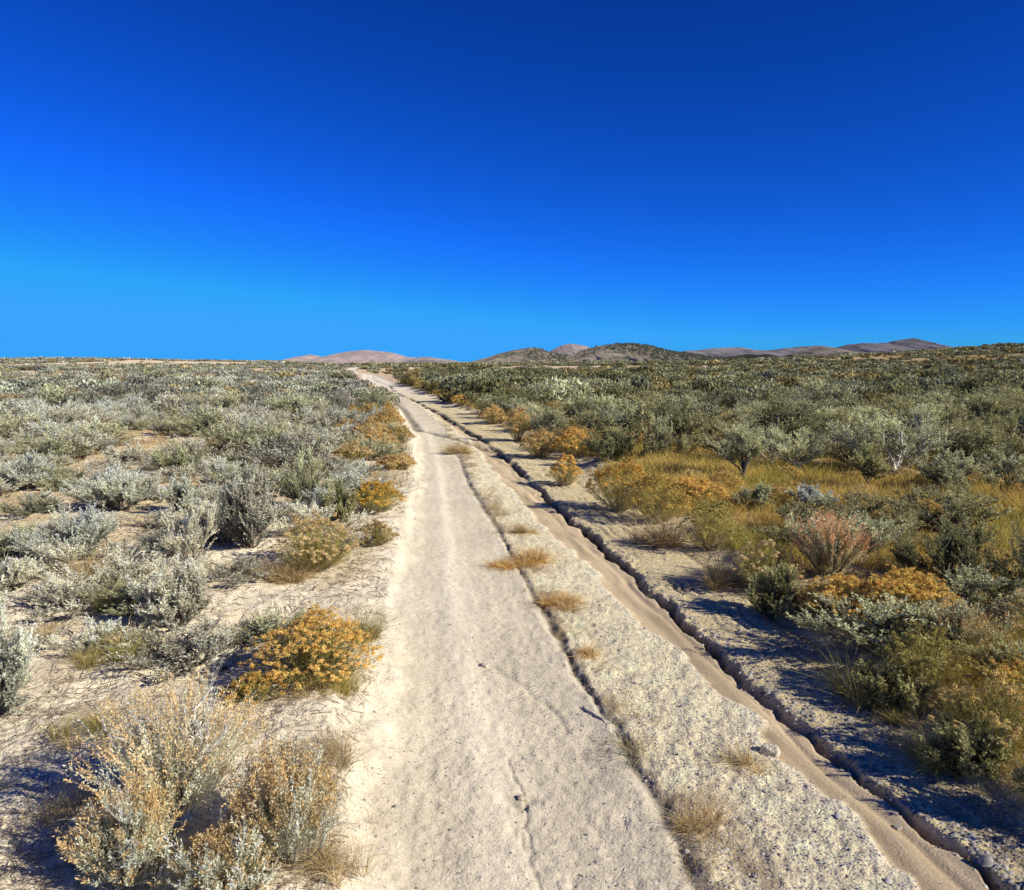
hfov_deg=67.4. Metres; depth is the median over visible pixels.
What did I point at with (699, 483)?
rabbitbrush
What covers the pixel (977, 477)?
rabbitbrush
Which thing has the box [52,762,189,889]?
sagebrush
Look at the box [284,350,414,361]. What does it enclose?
mountain
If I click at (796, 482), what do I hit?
rabbitbrush
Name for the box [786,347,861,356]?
hill
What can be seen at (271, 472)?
sagebrush
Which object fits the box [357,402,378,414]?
rabbitbrush
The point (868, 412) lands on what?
sagebrush
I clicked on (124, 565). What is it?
sagebrush
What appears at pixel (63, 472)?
sagebrush
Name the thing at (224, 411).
sagebrush
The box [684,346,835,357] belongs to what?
hill
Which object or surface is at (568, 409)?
sagebrush
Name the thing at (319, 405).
sagebrush
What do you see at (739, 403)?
sagebrush
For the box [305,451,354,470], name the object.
sagebrush
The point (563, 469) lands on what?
rabbitbrush
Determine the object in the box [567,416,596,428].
rabbitbrush
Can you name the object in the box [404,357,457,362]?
hill
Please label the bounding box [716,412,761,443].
sagebrush
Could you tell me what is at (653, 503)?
rabbitbrush
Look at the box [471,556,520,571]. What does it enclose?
bunchgrass
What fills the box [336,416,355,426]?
rabbitbrush
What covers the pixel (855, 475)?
rabbitbrush
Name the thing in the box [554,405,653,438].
sagebrush
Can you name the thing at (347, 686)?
bunchgrass
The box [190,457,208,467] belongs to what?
sagebrush
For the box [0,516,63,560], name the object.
sagebrush
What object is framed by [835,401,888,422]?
sagebrush
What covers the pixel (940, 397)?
sagebrush
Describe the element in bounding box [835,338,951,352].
mountain
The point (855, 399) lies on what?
sagebrush
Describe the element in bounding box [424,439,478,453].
bunchgrass
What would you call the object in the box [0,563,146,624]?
sagebrush
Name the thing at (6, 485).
sagebrush
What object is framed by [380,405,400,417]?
rabbitbrush
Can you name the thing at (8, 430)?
sagebrush
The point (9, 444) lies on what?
sagebrush
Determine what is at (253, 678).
rabbitbrush
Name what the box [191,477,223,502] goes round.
sagebrush
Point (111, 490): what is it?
sagebrush
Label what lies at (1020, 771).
sagebrush
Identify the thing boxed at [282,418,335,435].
sagebrush
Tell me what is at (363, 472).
sagebrush
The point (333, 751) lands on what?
bunchgrass
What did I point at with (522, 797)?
stone
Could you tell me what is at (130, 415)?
sagebrush
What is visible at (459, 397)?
rabbitbrush
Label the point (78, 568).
sagebrush
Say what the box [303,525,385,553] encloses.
sagebrush
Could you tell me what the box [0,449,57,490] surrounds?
sagebrush
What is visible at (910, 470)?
rabbitbrush
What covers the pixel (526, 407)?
sagebrush
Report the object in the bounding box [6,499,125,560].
sagebrush
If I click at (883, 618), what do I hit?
sagebrush
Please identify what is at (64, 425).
sagebrush
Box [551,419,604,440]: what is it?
sagebrush
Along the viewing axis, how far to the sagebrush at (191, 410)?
21.05 m
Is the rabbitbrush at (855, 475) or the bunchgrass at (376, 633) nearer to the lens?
the bunchgrass at (376, 633)
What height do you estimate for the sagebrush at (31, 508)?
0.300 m
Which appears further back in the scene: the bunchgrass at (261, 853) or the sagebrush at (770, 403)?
the sagebrush at (770, 403)
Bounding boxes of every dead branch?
[128,606,168,637]
[221,639,258,670]
[582,706,619,736]
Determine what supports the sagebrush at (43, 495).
on the ground at (246, 605)
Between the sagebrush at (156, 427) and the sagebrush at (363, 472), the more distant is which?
the sagebrush at (156, 427)
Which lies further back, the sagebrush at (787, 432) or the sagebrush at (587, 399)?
the sagebrush at (587, 399)
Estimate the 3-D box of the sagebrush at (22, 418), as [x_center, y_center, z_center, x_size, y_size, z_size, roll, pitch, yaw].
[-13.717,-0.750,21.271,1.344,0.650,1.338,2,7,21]
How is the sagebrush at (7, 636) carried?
on the ground at (246, 605)
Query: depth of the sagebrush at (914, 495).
9.27 m
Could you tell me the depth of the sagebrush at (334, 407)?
25.43 m
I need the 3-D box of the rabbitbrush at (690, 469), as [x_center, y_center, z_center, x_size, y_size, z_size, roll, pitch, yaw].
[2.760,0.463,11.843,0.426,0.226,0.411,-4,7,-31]
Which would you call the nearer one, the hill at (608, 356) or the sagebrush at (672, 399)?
the sagebrush at (672, 399)
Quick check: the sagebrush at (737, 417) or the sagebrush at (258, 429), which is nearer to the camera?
the sagebrush at (258, 429)
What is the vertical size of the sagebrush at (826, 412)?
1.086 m
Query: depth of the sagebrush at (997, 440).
12.90 m
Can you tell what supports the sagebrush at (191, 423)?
on the ground at (246, 605)
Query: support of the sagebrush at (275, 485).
on the ground at (246, 605)
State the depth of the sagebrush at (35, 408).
21.50 m
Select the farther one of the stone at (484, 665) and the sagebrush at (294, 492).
the sagebrush at (294, 492)
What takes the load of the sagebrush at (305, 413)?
on the ground at (246, 605)
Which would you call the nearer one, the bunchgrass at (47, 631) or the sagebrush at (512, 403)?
the bunchgrass at (47, 631)
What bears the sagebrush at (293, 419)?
on the ground at (246, 605)
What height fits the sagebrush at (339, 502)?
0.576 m
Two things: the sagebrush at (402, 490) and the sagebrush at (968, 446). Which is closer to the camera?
the sagebrush at (402, 490)
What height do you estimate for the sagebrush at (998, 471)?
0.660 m
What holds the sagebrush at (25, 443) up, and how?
on the ground at (246, 605)
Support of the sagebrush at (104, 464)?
on the ground at (246, 605)
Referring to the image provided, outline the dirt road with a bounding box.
[331,367,1023,889]
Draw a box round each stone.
[480,662,488,667]
[517,794,526,801]
[760,743,780,757]
[791,713,798,717]
[892,824,901,830]
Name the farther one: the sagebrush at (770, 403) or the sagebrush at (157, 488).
the sagebrush at (770, 403)
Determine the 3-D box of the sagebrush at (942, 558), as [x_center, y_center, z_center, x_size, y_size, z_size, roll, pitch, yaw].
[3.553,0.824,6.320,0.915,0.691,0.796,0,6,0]
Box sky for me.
[0,0,1023,361]
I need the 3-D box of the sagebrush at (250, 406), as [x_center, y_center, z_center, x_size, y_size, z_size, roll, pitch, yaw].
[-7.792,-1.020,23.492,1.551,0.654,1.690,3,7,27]
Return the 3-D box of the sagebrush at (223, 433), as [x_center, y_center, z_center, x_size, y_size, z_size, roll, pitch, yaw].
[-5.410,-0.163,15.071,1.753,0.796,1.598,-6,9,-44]
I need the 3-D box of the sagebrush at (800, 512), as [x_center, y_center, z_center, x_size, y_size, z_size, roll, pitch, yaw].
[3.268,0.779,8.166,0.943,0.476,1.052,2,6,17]
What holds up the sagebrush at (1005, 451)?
on the ground at (246, 605)
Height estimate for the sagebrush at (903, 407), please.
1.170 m
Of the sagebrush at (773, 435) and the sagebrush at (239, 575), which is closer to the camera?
the sagebrush at (239, 575)
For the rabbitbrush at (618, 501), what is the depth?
9.79 m
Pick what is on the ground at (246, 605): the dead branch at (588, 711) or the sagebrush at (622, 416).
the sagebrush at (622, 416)
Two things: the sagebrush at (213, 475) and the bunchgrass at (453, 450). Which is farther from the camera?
the bunchgrass at (453, 450)
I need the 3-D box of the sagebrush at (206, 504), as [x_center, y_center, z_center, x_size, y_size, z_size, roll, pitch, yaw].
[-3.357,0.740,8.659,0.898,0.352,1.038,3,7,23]
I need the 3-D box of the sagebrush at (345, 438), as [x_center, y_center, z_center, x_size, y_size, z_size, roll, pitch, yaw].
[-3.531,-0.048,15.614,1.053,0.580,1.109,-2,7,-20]
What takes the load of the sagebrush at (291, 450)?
on the ground at (246, 605)
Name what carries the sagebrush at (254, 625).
on the ground at (246, 605)
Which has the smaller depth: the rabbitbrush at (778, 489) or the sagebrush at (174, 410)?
the rabbitbrush at (778, 489)
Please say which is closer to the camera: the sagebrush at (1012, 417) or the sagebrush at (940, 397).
the sagebrush at (1012, 417)
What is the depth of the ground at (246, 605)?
4.76 m
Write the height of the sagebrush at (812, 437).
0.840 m
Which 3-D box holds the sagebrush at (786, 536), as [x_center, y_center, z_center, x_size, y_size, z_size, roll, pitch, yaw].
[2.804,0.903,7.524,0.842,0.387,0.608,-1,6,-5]
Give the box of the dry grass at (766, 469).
[0,391,1023,889]
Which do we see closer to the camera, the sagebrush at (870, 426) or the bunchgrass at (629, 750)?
the bunchgrass at (629, 750)
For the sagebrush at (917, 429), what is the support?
on the ground at (246, 605)
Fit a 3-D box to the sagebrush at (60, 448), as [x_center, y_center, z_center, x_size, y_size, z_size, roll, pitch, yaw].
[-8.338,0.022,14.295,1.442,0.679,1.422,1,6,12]
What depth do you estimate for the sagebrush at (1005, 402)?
19.08 m
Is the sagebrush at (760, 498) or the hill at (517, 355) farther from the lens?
the hill at (517, 355)
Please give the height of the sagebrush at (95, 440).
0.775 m
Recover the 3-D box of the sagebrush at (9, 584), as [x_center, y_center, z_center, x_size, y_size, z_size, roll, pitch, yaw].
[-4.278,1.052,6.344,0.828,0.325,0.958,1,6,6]
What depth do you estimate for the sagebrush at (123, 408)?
23.23 m
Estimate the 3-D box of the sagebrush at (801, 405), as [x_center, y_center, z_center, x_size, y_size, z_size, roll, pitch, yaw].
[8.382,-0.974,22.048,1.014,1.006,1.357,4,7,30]
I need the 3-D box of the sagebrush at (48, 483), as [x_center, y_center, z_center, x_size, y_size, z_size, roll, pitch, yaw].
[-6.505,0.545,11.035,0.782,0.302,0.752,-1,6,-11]
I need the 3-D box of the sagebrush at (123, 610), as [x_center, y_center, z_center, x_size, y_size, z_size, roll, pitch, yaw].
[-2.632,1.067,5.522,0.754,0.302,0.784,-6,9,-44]
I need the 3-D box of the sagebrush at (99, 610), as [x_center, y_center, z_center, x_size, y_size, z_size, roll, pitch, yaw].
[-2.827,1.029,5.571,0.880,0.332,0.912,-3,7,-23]
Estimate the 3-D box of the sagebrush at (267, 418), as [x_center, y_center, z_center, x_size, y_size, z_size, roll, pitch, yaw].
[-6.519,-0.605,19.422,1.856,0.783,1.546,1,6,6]
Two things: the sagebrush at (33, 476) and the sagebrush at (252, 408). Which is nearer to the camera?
the sagebrush at (33, 476)
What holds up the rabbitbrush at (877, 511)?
on the ground at (246, 605)
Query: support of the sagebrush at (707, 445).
on the ground at (246, 605)
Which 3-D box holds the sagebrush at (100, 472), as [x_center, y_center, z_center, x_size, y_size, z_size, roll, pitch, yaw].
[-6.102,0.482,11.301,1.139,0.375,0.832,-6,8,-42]
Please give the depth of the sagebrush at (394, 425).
18.59 m
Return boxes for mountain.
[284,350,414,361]
[550,344,589,354]
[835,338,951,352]
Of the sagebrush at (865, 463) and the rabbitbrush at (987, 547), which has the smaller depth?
the rabbitbrush at (987, 547)
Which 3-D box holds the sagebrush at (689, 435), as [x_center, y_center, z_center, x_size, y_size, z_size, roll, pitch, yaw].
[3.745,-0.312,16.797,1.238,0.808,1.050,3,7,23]
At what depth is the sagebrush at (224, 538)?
7.66 m
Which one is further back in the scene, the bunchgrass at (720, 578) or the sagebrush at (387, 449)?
the sagebrush at (387, 449)
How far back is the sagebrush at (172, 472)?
11.68 m
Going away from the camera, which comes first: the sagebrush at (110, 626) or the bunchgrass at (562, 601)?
the sagebrush at (110, 626)
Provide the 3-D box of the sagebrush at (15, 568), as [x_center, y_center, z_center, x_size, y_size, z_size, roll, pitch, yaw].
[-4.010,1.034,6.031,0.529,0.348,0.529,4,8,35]
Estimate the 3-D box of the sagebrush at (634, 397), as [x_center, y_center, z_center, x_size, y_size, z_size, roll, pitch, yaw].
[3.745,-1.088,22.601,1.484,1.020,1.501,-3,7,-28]
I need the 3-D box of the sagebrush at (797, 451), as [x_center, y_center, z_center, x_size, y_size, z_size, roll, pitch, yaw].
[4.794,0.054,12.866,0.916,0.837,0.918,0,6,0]
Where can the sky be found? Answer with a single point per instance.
(457, 180)
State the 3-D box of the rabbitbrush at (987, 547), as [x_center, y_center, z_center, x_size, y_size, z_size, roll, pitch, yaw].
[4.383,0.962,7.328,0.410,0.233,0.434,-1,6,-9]
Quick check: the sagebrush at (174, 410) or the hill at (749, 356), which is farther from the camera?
the hill at (749, 356)
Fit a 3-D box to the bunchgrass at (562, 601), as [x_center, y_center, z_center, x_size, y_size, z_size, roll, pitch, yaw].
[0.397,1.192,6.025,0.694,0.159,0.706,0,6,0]
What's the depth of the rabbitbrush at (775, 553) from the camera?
6.33 m
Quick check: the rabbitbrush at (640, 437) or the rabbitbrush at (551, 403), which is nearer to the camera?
the rabbitbrush at (640, 437)
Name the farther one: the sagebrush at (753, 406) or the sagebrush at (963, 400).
the sagebrush at (963, 400)
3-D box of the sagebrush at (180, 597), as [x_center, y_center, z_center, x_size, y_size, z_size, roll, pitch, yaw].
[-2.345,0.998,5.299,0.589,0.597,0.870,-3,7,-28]
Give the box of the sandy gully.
[389,387,1013,889]
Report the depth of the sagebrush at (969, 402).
21.98 m
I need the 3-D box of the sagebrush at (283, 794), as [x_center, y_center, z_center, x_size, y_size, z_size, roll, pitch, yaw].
[-0.838,1.287,2.794,0.450,0.574,0.524,-4,7,-31]
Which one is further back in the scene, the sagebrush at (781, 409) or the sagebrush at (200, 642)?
the sagebrush at (781, 409)
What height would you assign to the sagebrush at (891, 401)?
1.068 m
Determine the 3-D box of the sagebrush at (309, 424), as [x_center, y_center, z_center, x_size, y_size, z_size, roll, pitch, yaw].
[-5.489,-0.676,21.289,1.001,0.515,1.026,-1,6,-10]
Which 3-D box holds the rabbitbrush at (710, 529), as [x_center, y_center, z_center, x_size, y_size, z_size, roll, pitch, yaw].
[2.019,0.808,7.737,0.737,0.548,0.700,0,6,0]
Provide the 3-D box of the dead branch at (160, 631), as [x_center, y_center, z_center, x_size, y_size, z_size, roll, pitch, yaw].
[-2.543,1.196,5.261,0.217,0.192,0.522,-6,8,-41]
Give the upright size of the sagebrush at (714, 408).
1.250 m
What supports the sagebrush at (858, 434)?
on the ground at (246, 605)
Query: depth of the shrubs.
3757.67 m
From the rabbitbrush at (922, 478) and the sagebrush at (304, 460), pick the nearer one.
the rabbitbrush at (922, 478)
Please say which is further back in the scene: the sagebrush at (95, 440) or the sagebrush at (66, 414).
the sagebrush at (66, 414)
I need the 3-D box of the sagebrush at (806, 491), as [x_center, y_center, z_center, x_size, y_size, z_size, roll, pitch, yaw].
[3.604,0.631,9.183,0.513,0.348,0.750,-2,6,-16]
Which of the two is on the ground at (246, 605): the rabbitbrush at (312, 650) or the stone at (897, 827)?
the rabbitbrush at (312, 650)
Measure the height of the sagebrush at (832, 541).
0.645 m
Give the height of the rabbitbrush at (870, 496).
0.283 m
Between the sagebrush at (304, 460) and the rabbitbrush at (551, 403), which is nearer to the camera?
the sagebrush at (304, 460)
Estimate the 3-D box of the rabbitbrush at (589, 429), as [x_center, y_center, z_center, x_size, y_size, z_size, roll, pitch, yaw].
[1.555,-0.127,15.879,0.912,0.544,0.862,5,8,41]
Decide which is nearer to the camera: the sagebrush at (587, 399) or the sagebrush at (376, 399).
the sagebrush at (587, 399)
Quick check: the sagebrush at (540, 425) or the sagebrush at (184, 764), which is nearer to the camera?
the sagebrush at (184, 764)
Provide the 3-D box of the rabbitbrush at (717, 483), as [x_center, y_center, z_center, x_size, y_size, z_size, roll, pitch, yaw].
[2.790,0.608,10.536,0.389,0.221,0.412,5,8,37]
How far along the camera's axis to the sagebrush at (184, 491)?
9.16 m
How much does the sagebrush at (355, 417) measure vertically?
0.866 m
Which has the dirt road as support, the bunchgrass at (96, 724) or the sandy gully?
the sandy gully
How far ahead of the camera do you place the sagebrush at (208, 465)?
12.19 m
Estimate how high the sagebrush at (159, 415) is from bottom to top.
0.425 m
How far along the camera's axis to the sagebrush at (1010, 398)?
22.06 m
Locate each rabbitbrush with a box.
[215,670,288,706]
[236,603,384,690]
[267,510,360,571]
[331,423,347,436]
[331,439,373,461]
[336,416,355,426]
[346,404,358,413]
[349,478,406,513]
[351,429,400,451]
[351,518,399,545]
[352,415,391,433]
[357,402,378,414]
[370,407,404,425]
[372,416,398,425]
[375,452,417,469]
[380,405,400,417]
[387,425,417,443]
[412,382,421,388]
[452,395,469,405]
[477,404,506,423]
[500,406,532,441]
[518,428,561,458]
[542,400,564,410]
[545,452,583,485]
[549,426,589,457]
[551,428,562,441]
[565,425,601,450]
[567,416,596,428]
[585,456,656,511]
[599,426,631,438]
[623,469,691,523]
[625,422,667,446]
[664,474,730,504]
[677,499,746,550]
[679,468,701,476]
[705,481,728,494]
[708,469,745,490]
[720,491,741,504]
[731,536,805,587]
[750,483,789,505]
[760,483,798,504]
[777,465,804,479]
[786,481,801,491]
[793,573,895,623]
[840,489,887,508]
[841,470,864,482]
[843,563,967,624]
[845,484,875,495]
[858,501,889,514]
[862,506,915,529]
[875,620,981,688]
[889,466,919,481]
[906,473,937,487]
[910,497,947,518]
[919,668,1023,763]
[954,466,980,483]
[961,653,1023,730]
[967,470,1003,485]
[969,536,1000,554]
[982,587,1023,648]
[1009,482,1023,497]
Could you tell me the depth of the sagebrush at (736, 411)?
21.07 m
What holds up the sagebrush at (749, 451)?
on the ground at (246, 605)
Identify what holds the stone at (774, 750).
on the dirt road
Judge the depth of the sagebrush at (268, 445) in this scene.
14.00 m
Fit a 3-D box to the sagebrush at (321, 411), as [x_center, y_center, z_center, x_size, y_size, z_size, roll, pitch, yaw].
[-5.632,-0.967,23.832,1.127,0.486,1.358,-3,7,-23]
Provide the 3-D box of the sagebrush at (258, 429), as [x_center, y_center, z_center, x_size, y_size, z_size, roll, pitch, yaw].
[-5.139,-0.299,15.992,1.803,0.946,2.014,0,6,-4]
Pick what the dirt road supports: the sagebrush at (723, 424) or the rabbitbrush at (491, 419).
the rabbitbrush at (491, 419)
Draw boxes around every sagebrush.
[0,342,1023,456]
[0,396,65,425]
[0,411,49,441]
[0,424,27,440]
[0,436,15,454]
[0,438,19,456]
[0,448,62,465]
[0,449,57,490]
[0,451,24,465]
[0,461,17,479]
[0,468,30,493]
[0,492,62,516]
[0,501,132,543]
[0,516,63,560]
[0,551,42,593]
[0,556,50,585]
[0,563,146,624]
[0,590,42,716]
[0,617,79,659]
[1,399,41,415]
[1,407,32,426]
[1,454,51,467]
[2,429,98,462]
[5,431,47,454]
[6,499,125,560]
[8,411,100,442]
[9,538,128,576]
[21,394,120,427]
[23,489,65,508]
[27,422,121,458]
[32,612,160,654]
[33,472,94,492]
[34,542,181,591]
[38,449,76,467]
[38,463,105,484]
[40,418,80,435]
[50,398,116,424]
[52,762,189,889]
[56,465,130,486]
[59,460,162,510]
[60,416,142,450]
[62,657,273,834]
[76,415,112,433]
[76,576,169,616]
[81,396,129,421]
[81,454,134,470]
[86,396,132,412]
[90,527,203,562]
[91,398,151,421]
[100,440,151,465]
[103,612,282,681]
[108,411,150,429]
[111,411,146,425]
[115,392,158,417]
[120,506,191,529]
[121,453,175,471]
[124,550,214,632]
[129,403,157,418]
[131,471,162,485]
[135,414,171,429]
[137,411,177,421]
[137,476,181,501]
[146,508,242,544]
[147,420,172,434]
[147,433,232,458]
[147,463,200,482]
[147,797,281,889]
[148,439,212,473]
[151,411,223,434]
[154,496,219,561]
[157,471,199,513]
[161,406,182,417]
[162,496,222,522]
[167,402,245,436]
[174,388,252,409]
[176,397,241,420]
[178,399,239,423]
[179,481,240,508]
[185,416,282,453]
[186,455,241,477]
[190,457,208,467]
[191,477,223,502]
[195,551,280,584]
[198,457,287,547]
[198,459,244,484]
[200,448,246,465]
[201,461,274,484]
[203,450,271,469]
[203,601,316,646]
[215,721,346,871]
[217,406,253,431]
[220,410,308,444]
[227,395,286,421]
[237,421,340,468]
[238,405,291,429]
[239,401,274,413]
[243,416,292,462]
[245,420,333,454]
[251,408,286,421]
[260,390,326,419]
[260,465,293,484]
[261,467,309,494]
[266,385,334,413]
[267,498,374,535]
[267,500,294,523]
[270,442,339,508]
[270,449,333,460]
[276,411,300,421]
[276,413,299,429]
[278,455,308,469]
[279,482,352,513]
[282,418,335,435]
[292,404,318,422]
[299,412,325,427]
[301,405,357,429]
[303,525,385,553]
[305,420,349,445]
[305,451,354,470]
[315,406,328,414]
[316,431,365,453]
[316,463,353,477]
[317,476,359,522]
[320,401,381,425]
[320,466,394,492]
[323,419,381,438]
[328,463,394,484]
[329,405,345,412]
[331,419,353,437]
[333,432,408,460]
[341,457,382,472]
[348,474,420,498]
[352,387,387,414]
[358,405,398,418]
[366,421,403,434]
[478,390,510,416]
[491,395,537,416]
[513,402,533,417]
[521,403,552,424]
[526,403,569,438]
[529,398,553,409]
[532,393,599,426]
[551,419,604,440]
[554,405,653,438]
[558,398,573,413]
[577,392,603,408]
[577,423,641,450]
[578,402,634,428]
[578,426,659,461]
[583,387,645,417]
[614,389,715,442]
[614,391,652,410]
[640,414,690,457]
[641,392,680,405]
[664,388,746,423]
[667,393,711,409]
[669,412,708,441]
[670,432,704,452]
[675,409,720,436]
[693,419,775,458]
[702,421,772,479]
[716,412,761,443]
[724,397,767,411]
[727,402,765,417]
[728,404,759,423]
[728,405,764,425]
[731,480,774,508]
[735,415,771,428]
[743,395,796,415]
[744,562,810,619]
[748,420,811,444]
[750,390,847,445]
[752,396,831,430]
[752,517,805,552]
[753,423,793,462]
[764,390,825,406]
[769,424,826,468]
[773,495,862,529]
[784,483,839,508]
[784,507,902,578]
[784,591,944,669]
[787,372,859,407]
[788,394,818,409]
[790,420,853,457]
[791,390,841,413]
[802,402,874,445]
[805,399,876,436]
[815,433,890,464]
[817,486,920,523]
[818,409,961,474]
[820,427,865,449]
[834,394,877,411]
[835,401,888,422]
[835,511,914,552]
[843,440,898,482]
[846,401,882,428]
[849,421,880,439]
[850,418,897,449]
[851,647,938,712]
[855,390,932,416]
[856,396,887,406]
[862,510,929,539]
[876,395,957,433]
[876,403,965,437]
[876,483,946,508]
[886,485,1014,530]
[886,505,1012,582]
[890,419,939,457]
[895,397,948,414]
[901,524,994,548]
[901,595,1019,653]
[903,420,942,443]
[906,447,984,490]
[909,401,983,435]
[909,415,974,444]
[911,708,1014,781]
[915,387,957,409]
[921,418,1023,465]
[921,479,1008,507]
[925,420,1023,467]
[928,562,1023,621]
[945,387,1023,424]
[946,514,1023,615]
[948,624,1023,681]
[955,392,995,412]
[957,417,1023,445]
[958,392,1004,417]
[964,390,1023,417]
[964,405,1023,441]
[966,442,1023,471]
[967,402,1022,424]
[973,448,1023,492]
[976,413,1017,434]
[980,381,1023,405]
[987,413,1020,433]
[992,392,1019,405]
[1004,754,1023,795]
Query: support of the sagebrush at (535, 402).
on the ground at (246, 605)
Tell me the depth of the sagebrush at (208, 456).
13.50 m
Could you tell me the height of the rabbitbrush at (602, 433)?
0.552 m
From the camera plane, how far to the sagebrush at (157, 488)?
10.18 m
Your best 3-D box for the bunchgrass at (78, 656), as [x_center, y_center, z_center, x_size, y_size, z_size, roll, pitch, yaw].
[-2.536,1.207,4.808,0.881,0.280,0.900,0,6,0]
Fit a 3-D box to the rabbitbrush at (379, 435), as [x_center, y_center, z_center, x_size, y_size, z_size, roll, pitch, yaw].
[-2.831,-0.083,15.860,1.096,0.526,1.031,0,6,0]
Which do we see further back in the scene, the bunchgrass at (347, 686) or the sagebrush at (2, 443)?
the sagebrush at (2, 443)
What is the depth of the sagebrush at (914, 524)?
7.79 m
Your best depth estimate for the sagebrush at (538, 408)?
20.62 m
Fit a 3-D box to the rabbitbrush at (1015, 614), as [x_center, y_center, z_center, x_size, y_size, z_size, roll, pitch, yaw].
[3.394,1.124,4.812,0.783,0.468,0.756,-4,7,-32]
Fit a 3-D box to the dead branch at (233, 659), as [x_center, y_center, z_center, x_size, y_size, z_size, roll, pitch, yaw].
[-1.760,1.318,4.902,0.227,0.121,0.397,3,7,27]
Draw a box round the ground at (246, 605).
[0,349,1023,889]
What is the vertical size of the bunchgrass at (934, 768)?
0.274 m
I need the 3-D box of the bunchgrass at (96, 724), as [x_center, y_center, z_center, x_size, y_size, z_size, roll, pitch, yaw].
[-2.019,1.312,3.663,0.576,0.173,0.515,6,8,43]
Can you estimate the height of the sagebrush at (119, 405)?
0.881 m
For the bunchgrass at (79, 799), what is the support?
on the ground at (246, 605)
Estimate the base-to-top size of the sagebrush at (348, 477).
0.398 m
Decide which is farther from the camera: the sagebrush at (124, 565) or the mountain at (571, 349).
the mountain at (571, 349)
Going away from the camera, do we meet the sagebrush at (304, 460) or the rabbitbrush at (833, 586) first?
the rabbitbrush at (833, 586)
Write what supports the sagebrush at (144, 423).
on the ground at (246, 605)
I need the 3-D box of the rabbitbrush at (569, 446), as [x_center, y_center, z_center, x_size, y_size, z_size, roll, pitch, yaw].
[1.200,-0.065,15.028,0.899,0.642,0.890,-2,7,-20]
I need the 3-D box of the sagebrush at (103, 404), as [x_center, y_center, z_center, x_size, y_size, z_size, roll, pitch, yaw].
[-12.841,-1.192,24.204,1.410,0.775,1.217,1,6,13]
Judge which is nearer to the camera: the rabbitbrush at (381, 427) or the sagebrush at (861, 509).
the sagebrush at (861, 509)
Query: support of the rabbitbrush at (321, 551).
on the ground at (246, 605)
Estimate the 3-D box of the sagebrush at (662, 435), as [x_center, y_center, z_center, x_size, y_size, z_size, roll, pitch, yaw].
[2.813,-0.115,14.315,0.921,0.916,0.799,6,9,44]
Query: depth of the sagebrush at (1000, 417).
18.52 m
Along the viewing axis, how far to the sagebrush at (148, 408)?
24.08 m
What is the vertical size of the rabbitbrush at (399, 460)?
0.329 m
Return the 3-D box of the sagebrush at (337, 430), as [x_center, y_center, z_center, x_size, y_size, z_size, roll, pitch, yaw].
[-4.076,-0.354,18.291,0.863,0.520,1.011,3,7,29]
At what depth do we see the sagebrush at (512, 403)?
23.76 m
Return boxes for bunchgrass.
[2,760,128,835]
[18,694,131,750]
[26,618,75,636]
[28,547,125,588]
[38,610,178,677]
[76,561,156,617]
[98,823,199,889]
[185,814,315,876]
[238,549,330,586]
[266,705,393,802]
[271,810,418,889]
[281,657,395,700]
[320,585,414,644]
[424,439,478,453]
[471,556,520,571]
[493,517,554,535]
[502,544,574,570]
[525,588,603,612]
[562,637,606,661]
[583,723,658,772]
[600,510,721,548]
[647,790,752,847]
[663,537,756,592]
[687,735,787,783]
[764,635,937,716]
[839,705,1013,802]
[866,701,931,730]
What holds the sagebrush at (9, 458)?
on the ground at (246, 605)
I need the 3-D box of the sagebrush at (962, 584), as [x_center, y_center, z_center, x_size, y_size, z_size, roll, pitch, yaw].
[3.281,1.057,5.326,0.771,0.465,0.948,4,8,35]
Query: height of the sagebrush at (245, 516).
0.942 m
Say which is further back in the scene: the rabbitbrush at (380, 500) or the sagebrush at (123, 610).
the rabbitbrush at (380, 500)
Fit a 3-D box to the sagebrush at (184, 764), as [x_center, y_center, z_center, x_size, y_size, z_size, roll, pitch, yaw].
[-1.348,1.204,3.025,0.770,0.685,0.909,-5,8,-39]
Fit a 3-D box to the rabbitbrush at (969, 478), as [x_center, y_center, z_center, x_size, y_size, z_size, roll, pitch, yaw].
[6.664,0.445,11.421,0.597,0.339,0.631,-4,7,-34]
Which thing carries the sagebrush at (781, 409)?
on the ground at (246, 605)
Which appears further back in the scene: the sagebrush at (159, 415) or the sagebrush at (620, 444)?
the sagebrush at (159, 415)
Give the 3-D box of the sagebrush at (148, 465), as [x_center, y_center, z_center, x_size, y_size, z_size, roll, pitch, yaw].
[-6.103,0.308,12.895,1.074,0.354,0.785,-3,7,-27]
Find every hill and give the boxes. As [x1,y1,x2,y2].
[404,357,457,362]
[471,348,568,361]
[564,343,712,361]
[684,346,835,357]
[718,354,784,358]
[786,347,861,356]
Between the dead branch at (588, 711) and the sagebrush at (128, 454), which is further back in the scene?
the sagebrush at (128, 454)
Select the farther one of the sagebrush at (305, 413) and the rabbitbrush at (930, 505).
the sagebrush at (305, 413)
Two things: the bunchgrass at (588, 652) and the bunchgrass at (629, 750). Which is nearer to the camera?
the bunchgrass at (629, 750)
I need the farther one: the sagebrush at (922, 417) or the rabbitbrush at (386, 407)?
the rabbitbrush at (386, 407)
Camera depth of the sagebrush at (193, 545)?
6.92 m

